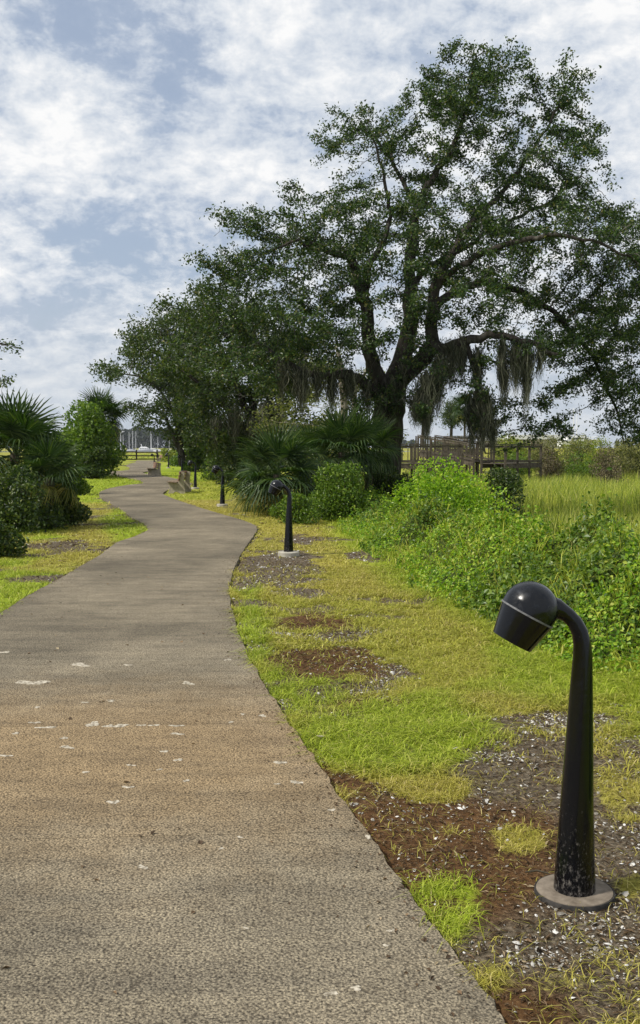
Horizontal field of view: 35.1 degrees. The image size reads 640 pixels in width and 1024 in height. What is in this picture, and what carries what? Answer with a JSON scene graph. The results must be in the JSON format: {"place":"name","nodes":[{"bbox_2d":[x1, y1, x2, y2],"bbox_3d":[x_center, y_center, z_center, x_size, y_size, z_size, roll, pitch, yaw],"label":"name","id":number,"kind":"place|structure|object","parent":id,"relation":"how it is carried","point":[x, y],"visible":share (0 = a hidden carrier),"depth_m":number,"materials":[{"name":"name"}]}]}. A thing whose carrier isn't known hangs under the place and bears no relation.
{"place":"outdoors","nodes":[
{"label":"outdoors","id":0,"kind":"place"},
{"bbox_2d":[0,460,504,1023],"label":"path","id":1,"kind":"structure","parent":0,"point":[244,942],"depth_m":3.95,"materials":[{"name":"concrete"}]},
{"bbox_2d":[147,462,161,475],"bbox_3d":[-9.193,-2.380,56.141,0.607,0.745,1.619,-1,4,-18],"label":"park bench","id":2,"kind":"object","parent":1,"relation":"on","point":[155,469],"visible":0.89,"depth_m":55.53,"materials":[{"name":"grey concrete"}]},
{"bbox_2d":[1,556,498,1020],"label":"path litter","id":3,"kind":"object","parent":1,"relation":"on","point":[395,930],"visible":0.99,"depth_m":3.64,"materials":[{"name":"brown plant"}]},
{"bbox_2d":[0,448,639,1023],"bbox_3d":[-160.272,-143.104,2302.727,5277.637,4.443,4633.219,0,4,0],"label":"ground","id":4,"kind":"structure","parent":0,"point":[496,916],"depth_m":4.31,"materials":[{"name":"soil"}]},
{"bbox_2d":[0,338,23,391],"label":"overhanging oak","id":5,"kind":"object","parent":4,"relation":"on","point":[4,379],"visible":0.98,"depth_m":20.82,"materials":[{"name":"green plant"}]},
{"bbox_2d":[0,520,29,556],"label":"leafy bush","id":6,"kind":"object","parent":4,"relation":"on","point":[8,543],"visible":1,"depth_m":14.06,"materials":[{"name":"green plant"}]},
{"bbox_2d":[0,461,76,533],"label":"leafy bush","id":7,"kind":"object","parent":4,"relation":"on","point":[33,515],"visible":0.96,"depth_m":18.26,"materials":[{"name":"green plant"}]},
{"bbox_2d":[0,386,84,481],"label":"palmetto","id":8,"kind":"object","parent":4,"relation":"on","point":[23,420],"visible":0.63,"depth_m":19.57,"materials":[{"name":"green plant"}]},
{"bbox_2d":[9,429,98,528],"bbox_3d":[-5.159,-0.606,19.229,1.718,1.986,1.794,-2,4,-30],"label":"palmetto","id":9,"kind":"object","parent":4,"relation":"on","point":[37,456],"visible":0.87,"depth_m":18.98,"materials":[{"name":"green plant"}]},
{"bbox_2d":[54,438,93,494],"bbox_3d":[-8.177,-1.469,32.943,1.558,1.900,1.410,0,4,0],"label":"leafy bush","id":10,"kind":"object","parent":4,"relation":"on","point":[84,487],"visible":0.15,"depth_m":32.94,"materials":[{"name":"green plant"}]},
{"bbox_2d":[56,481,92,525],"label":"leafy bush","id":11,"kind":"object","parent":4,"relation":"on","point":[80,514],"visible":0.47,"depth_m":19.89,"materials":[{"name":"green plant"}]},
{"bbox_2d":[54,395,128,476],"bbox_3d":[-12.098,-3.828,52.816,3.888,4.524,5.688,0,4,0],"label":"leafy bush","id":12,"kind":"object","parent":4,"relation":"on","point":[84,427],"visible":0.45,"depth_m":51.67,"materials":[{"name":"green plant"}]},
{"bbox_2d":[78,445,106,478],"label":"leafy bush","id":13,"kind":"object","parent":4,"relation":"on","point":[93,457],"visible":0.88,"depth_m":49.73,"materials":[{"name":"green plant"}]},
{"bbox_2d":[6,427,190,447],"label":"shore wood","id":14,"kind":"object","parent":4,"relation":"on","point":[141,437],"visible":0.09,"depth_m":948.89,"materials":[{"name":"green plant"}]},
{"bbox_2d":[73,385,129,445],"bbox_3d":[-11.472,-4.237,53.866,3.174,5.066,3.322,0,4,0],"label":"cabbage palm","id":15,"kind":"object","parent":4,"relation":"on","point":[112,411],"visible":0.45,"depth_m":53.52,"materials":[{"name":"green plant"}]},
{"bbox_2d":[118,453,161,458],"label":"marsh grass","id":16,"kind":"structure","parent":4,"relation":"on","point":[134,457],"depth_m":174.38,"materials":[{"name":"green plant"}]},
{"bbox_2d":[122,450,159,459],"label":"rail fence","id":17,"kind":"object","parent":4,"relation":"on","point":[136,455],"visible":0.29,"depth_m":129.67,"materials":[{"name":"brown wood"}]},
{"bbox_2d":[87,294,231,468],"bbox_3d":[-9.456,-8.253,65.981,11.583,10.978,8.700,-1,4,-22],"label":"shore oak","id":18,"kind":"object","parent":4,"relation":"on","point":[168,407],"visible":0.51,"depth_m":64.27,"materials":[{"name":"green plant"}]},
{"bbox_2d":[160,448,176,461],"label":"leafy bush","id":19,"kind":"object","parent":4,"relation":"on","point":[163,451],"visible":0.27,"depth_m":109.46,"materials":[{"name":"green plant"}]},
{"bbox_2d":[167,448,188,466],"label":"leafy bush","id":20,"kind":"object","parent":4,"relation":"on","point":[174,458],"visible":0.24,"depth_m":83.47,"materials":[{"name":"green plant"}]},
{"bbox_2d":[167,471,190,493],"bbox_3d":[-4.794,-1.021,34.629,0.607,0.745,1.619,0,4,1],"label":"park bench","id":21,"kind":"object","parent":4,"relation":"on","point":[180,485],"visible":0.94,"depth_m":33.94,"materials":[{"name":"concrete"}]},
{"bbox_2d":[177,455,182,471],"bbox_3d":[-8.901,-3.096,64.840,0.421,1.105,0.298,-2,4,-29],"label":"path lamp","id":22,"kind":"object","parent":4,"relation":"on","point":[179,456],"visible":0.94,"depth_m":64.83,"materials":[{"name":"black metal"}]},
{"bbox_2d":[187,460,198,488],"bbox_3d":[-4.683,-1.370,37.516,0.421,1.105,0.298,-2,4,-26],"label":"path lamp","id":23,"kind":"object","parent":4,"relation":"on","point":[190,462],"visible":0.98,"depth_m":37.50,"materials":[{"name":"black metal"}]},
{"bbox_2d":[180,438,214,471],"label":"leafy bush","id":24,"kind":"object","parent":4,"relation":"on","point":[195,460],"visible":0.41,"depth_m":65.50,"materials":[{"name":"green plant"}]},
{"bbox_2d":[200,452,221,479],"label":"leafy bush","id":25,"kind":"object","parent":4,"relation":"on","point":[206,475],"visible":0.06,"depth_m":47.91,"materials":[{"name":"green plant"}]},
{"bbox_2d":[211,465,227,506],"bbox_3d":[-2.606,-0.668,26.394,0.421,1.105,0.298,-1,4,-15],"label":"path lamp","id":26,"kind":"object","parent":4,"relation":"on","point":[216,469],"visible":0.94,"depth_m":26.36,"materials":[{"name":"black metal"}]},
{"bbox_2d":[121,270,339,469],"bbox_3d":[-3.612,-5.594,43.684,9.693,9.109,7.226,0,4,0],"label":"leaning oak","id":27,"kind":"object","parent":4,"relation":"on","point":[237,420],"visible":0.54,"depth_m":42.23,"materials":[{"name":"green plant"}]},
{"bbox_2d":[215,434,255,484],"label":"leafy bush","id":28,"kind":"object","parent":4,"relation":"on","point":[231,465],"visible":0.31,"depth_m":41.61,"materials":[{"name":"green plant"}]},
{"bbox_2d":[200,420,278,481],"bbox_3d":[-3.325,-2.902,46.865,4.650,3.445,3.847,0,4,0],"label":"leafy bush","id":29,"kind":"object","parent":4,"relation":"on","point":[211,465],"visible":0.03,"depth_m":46.71,"materials":[{"name":"green plant"}]},
{"bbox_2d":[230,478,249,500],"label":"leafy bush","id":30,"kind":"object","parent":4,"relation":"on","point":[236,490],"depth_m":29.05,"materials":[{"name":"green plant"}]},
{"bbox_2d":[213,450,297,511],"bbox_3d":[-1.451,-0.484,24.511,2.200,2.382,1.859,-1,4,-20],"label":"palmetto","id":31,"kind":"object","parent":4,"relation":"on","point":[231,485],"visible":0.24,"depth_m":24.27,"materials":[{"name":"green plant"}]},
{"bbox_2d":[229,416,328,517],"bbox_3d":[-0.884,-0.854,23.011,2.396,2.622,2.436,-3,4,-36],"label":"palmetto","id":32,"kind":"object","parent":4,"relation":"on","point":[284,449],"visible":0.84,"depth_m":22.69,"materials":[{"name":"green plant"}]},
{"bbox_2d":[268,480,298,556],"bbox_3d":[-0.499,0.101,14.221,0.421,1.105,0.298,-2,4,-25],"label":"path lamp","id":33,"kind":"object","parent":4,"relation":"on","point":[276,487],"visible":1,"depth_m":14.20,"materials":[{"name":"black metal"}]},
{"bbox_2d":[266,489,324,524],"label":"leafy bush","id":34,"kind":"object","parent":4,"relation":"on","point":[303,507],"visible":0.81,"depth_m":20.43,"materials":[{"name":"green plant"}]},
{"bbox_2d":[283,419,331,490],"bbox_3d":[-0.266,-1.244,27.596,2.116,2.604,2.191,0,4,0],"label":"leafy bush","id":35,"kind":"object","parent":4,"relation":"on","point":[307,435],"visible":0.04,"depth_m":27.19,"materials":[{"name":"green plant"}]},
{"bbox_2d":[295,446,330,506],"bbox_3d":[-0.133,-0.807,24.988,1.196,1.733,1.182,0,4,0],"label":"leafy bush","id":36,"kind":"object","parent":4,"relation":"on","point":[314,456],"visible":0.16,"depth_m":24.87,"materials":[{"name":"green plant"}]},
{"bbox_2d":[0,473,639,1023],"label":"lawn grass","id":37,"kind":"structure","parent":4,"relation":"on","point":[442,699],"depth_m":6.36,"materials":[{"name":"green plant"}]},
{"bbox_2d":[1,518,639,1023],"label":"dead clippings","id":38,"kind":"object","parent":4,"relation":"on","point":[493,818],"visible":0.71,"depth_m":4.12,"materials":[{"name":"brown plant"}]},
{"bbox_2d":[15,513,639,1023],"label":"shell fragments","id":39,"kind":"object","parent":4,"relation":"on","point":[625,893],"visible":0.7,"depth_m":4.15,"materials":[{"name":"white"}]},
{"bbox_2d":[244,346,413,456],"bbox_3d":[0.347,-3.971,40.553,6.916,5.638,5.612,0,4,0],"label":"pale trunk tree","id":40,"kind":"object","parent":4,"relation":"on","point":[343,406],"visible":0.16,"depth_m":40.11,"materials":[{"name":"green plant"}]},
{"bbox_2d":[305,457,370,520],"bbox_3d":[0.322,-0.461,21.504,1.670,1.405,1.425,0,4,0],"label":"leafy bush","id":41,"kind":"object","parent":4,"relation":"on","point":[337,493],"visible":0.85,"depth_m":21.23,"materials":[{"name":"green plant"}]},
{"bbox_2d":[295,400,390,489],"bbox_3d":[0.483,-1.401,25.959,2.692,2.942,2.720,0,4,0],"label":"palmetto","id":42,"kind":"object","parent":4,"relation":"on","point":[341,434],"visible":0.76,"depth_m":25.61,"materials":[{"name":"green plant"}]},
{"bbox_2d":[333,408,407,492],"bbox_3d":[1.329,-1.498,27.992,2.246,2.861,2.166,0,4,0],"label":"palmetto","id":43,"kind":"object","parent":4,"relation":"on","point":[386,442],"visible":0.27,"depth_m":27.77,"materials":[{"name":"green plant"}]},
{"bbox_2d":[364,460,410,495],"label":"leafy bush","id":44,"kind":"object","parent":4,"relation":"on","point":[378,484],"visible":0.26,"depth_m":28.16,"materials":[{"name":"green plant"}]},
{"bbox_2d":[380,470,415,503],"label":"leafy bush","id":45,"kind":"object","parent":4,"relation":"on","point":[391,485],"visible":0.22,"depth_m":27.88,"materials":[{"name":"green plant"}]},
{"bbox_2d":[160,35,639,477],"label":"live oak","id":46,"kind":"object","parent":4,"relation":"on","point":[379,387],"visible":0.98,"depth_m":29.40,"materials":[{"name":"green plant"}]},
{"bbox_2d":[406,412,441,443],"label":"pine tree","id":47,"kind":"object","parent":4,"relation":"on","point":[419,422],"visible":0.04,"depth_m":119.62,"materials":[{"name":"green plant"}]},
{"bbox_2d":[403,434,484,479],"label":"scrub bush","id":48,"kind":"object","parent":4,"relation":"on","point":[441,470],"visible":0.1,"depth_m":81.82,"materials":[{"name":"green plant"}]},
{"bbox_2d":[384,453,511,526],"bbox_3d":[2.869,-0.348,22.591,2.970,1.916,2.352,0,4,0],"label":"leafy bush","id":49,"kind":"object","parent":4,"relation":"on","point":[447,488],"visible":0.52,"depth_m":22.24,"materials":[{"name":"green plant"}]},
{"bbox_2d":[438,398,462,435],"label":"pine tree","id":50,"kind":"object","parent":4,"relation":"on","point":[446,415],"visible":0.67,"depth_m":129.15,"materials":[{"name":"green plant"}]},
{"bbox_2d":[448,389,472,447],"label":"cabbage palm","id":51,"kind":"object","parent":4,"relation":"on","point":[458,403],"visible":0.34,"depth_m":109.10,"materials":[{"name":"green plant"}]},
{"bbox_2d":[401,435,541,480],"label":"boardwalk","id":52,"kind":"structure","parent":4,"relation":"on","point":[460,451],"depth_m":58.41,"materials":[{"name":"brown wood"}]},
{"bbox_2d":[320,515,639,710],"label":"unmown grass","id":53,"kind":"structure","parent":4,"relation":"on","point":[393,561],"depth_m":10.74,"materials":[{"name":"green plant"}]},
{"bbox_2d":[336,467,639,677],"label":"vine ground cover","id":54,"kind":"object","parent":4,"relation":"on","point":[471,584],"visible":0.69,"depth_m":9.64,"materials":[{"name":"green plant"}]},
{"bbox_2d":[479,433,525,472],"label":"scrub bush","id":55,"kind":"object","parent":4,"relation":"on","point":[502,441],"visible":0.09,"depth_m":97.63,"materials":[{"name":"green plant"}]},
{"bbox_2d":[478,463,531,528],"bbox_3d":[4.608,-0.032,25.007,2.076,2.374,1.702,0,4,0],"label":"leafy bush","id":56,"kind":"object","parent":4,"relation":"on","point":[510,479],"visible":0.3,"depth_m":24.77,"materials":[{"name":"green plant"}]},
{"bbox_2d":[482,464,528,501],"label":"leafy bush","id":57,"kind":"object","parent":4,"relation":"on","point":[503,477],"visible":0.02,"depth_m":44.90,"materials":[{"name":"green plant"}]},
{"bbox_2d":[492,433,536,476],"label":"scrub bush","id":58,"kind":"object","parent":4,"relation":"on","point":[514,450],"visible":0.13,"depth_m":71.50,"materials":[{"name":"green plant"}]},
{"bbox_2d":[502,451,533,478],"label":"scrub bush","id":59,"kind":"object","parent":4,"relation":"on","point":[513,457],"visible":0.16,"depth_m":62.80,"materials":[{"name":"green plant"}]},
{"bbox_2d":[401,470,639,541],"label":"marsh grass","id":60,"kind":"structure","parent":4,"relation":"on","point":[559,499],"depth_m":41.60,"materials":[{"name":"green plant"}]},
{"bbox_2d":[401,439,639,447],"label":"shore wood","id":61,"kind":"object","parent":4,"relation":"on","point":[409,442],"visible":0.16,"depth_m":1107.09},
{"bbox_2d":[525,869,548,873],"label":"twig","id":62,"kind":"object","parent":4,"relation":"on","point":[536,870],"visible":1,"depth_m":3.57,"materials":[{"name":"brown wood"}]},
{"bbox_2d":[519,439,562,468],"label":"scrub bush","id":63,"kind":"object","parent":4,"relation":"on","point":[539,448],"visible":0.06,"depth_m":103.73,"materials":[{"name":"green plant"}]},
{"bbox_2d":[526,435,569,480],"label":"scrub bush","id":64,"kind":"object","parent":4,"relation":"on","point":[535,455],"visible":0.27,"depth_m":69.51,"materials":[{"name":"green plant"}]},
{"bbox_2d":[536,446,562,479],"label":"scrub bush","id":65,"kind":"object","parent":4,"relation":"on","point":[551,468],"visible":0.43,"depth_m":63.75,"materials":[{"name":"brown plant"}]},
{"bbox_2d":[493,581,615,912],"bbox_3d":[0.790,0.773,3.417,0.420,1.085,0.269,0,4,0],"label":"path lamp","id":66,"kind":"object","parent":4,"relation":"on","point":[530,613],"visible":0.97,"depth_m":3.38,"materials":[{"name":"black metal"}]},
{"bbox_2d":[560,433,593,473],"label":"scrub bush","id":67,"kind":"object","parent":4,"relation":"on","point":[578,444],"visible":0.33,"depth_m":73.99,"materials":[{"name":"green plant"}]},
{"bbox_2d":[557,436,598,446],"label":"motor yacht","id":68,"kind":"object","parent":4,"relation":"on","point":[576,437],"visible":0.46,"depth_m":218.26,"materials":[{"name":"white plastic"}]},
{"bbox_2d":[557,438,603,462],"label":"scrub bush","id":69,"kind":"object","parent":4,"relation":"on","point":[576,449],"visible":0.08,"depth_m":95.65,"materials":[{"name":"green plant"}]},
{"bbox_2d":[562,450,606,479],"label":"scrub bush","id":70,"kind":"object","parent":4,"relation":"on","point":[583,467],"visible":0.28,"depth_m":60.91,"materials":[{"name":"green plant"}]},
{"bbox_2d":[583,436,624,472],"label":"scrub bush","id":71,"kind":"object","parent":4,"relation":"on","point":[594,442],"visible":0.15,"depth_m":67.44,"materials":[{"name":"green plant"}]},
{"bbox_2d":[587,445,629,484],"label":"scrub bush","id":72,"kind":"object","parent":4,"relation":"on","point":[603,471],"visible":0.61,"depth_m":57.99,"materials":[{"name":"brown plant"}]},
{"bbox_2d":[597,438,639,471],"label":"scrub bush","id":73,"kind":"object","parent":4,"relation":"on","point":[619,454],"visible":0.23,"depth_m":91.06,"materials":[{"name":"green plant"}]},
{"bbox_2d":[608,437,639,481],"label":"scrub bush","id":74,"kind":"object","parent":4,"relation":"on","point":[631,462],"visible":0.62,"depth_m":65.61,"materials":[{"name":"green plant"}]},
{"bbox_2d":[0,0,639,447],"label":"sky","id":75,"kind":"structure","parent":0,"point":[122,122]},
{"bbox_2d":[505,435,570,447],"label":"building","id":76,"kind":"structure","parent":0,"point":[525,437],"depth_m":245.87,"materials":[{"name":"metal"}]},
{"label":"river water","id":77,"kind":"structure","parent":0,"visible":0},
{"bbox_2d":[137,444,156,451],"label":"motor yacht","id":78,"kind":"object","parent":77,"relation":"on","point":[143,449],"visible":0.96,"depth_m":756.76,"materials":[{"name":"white plastic"}]}
]}

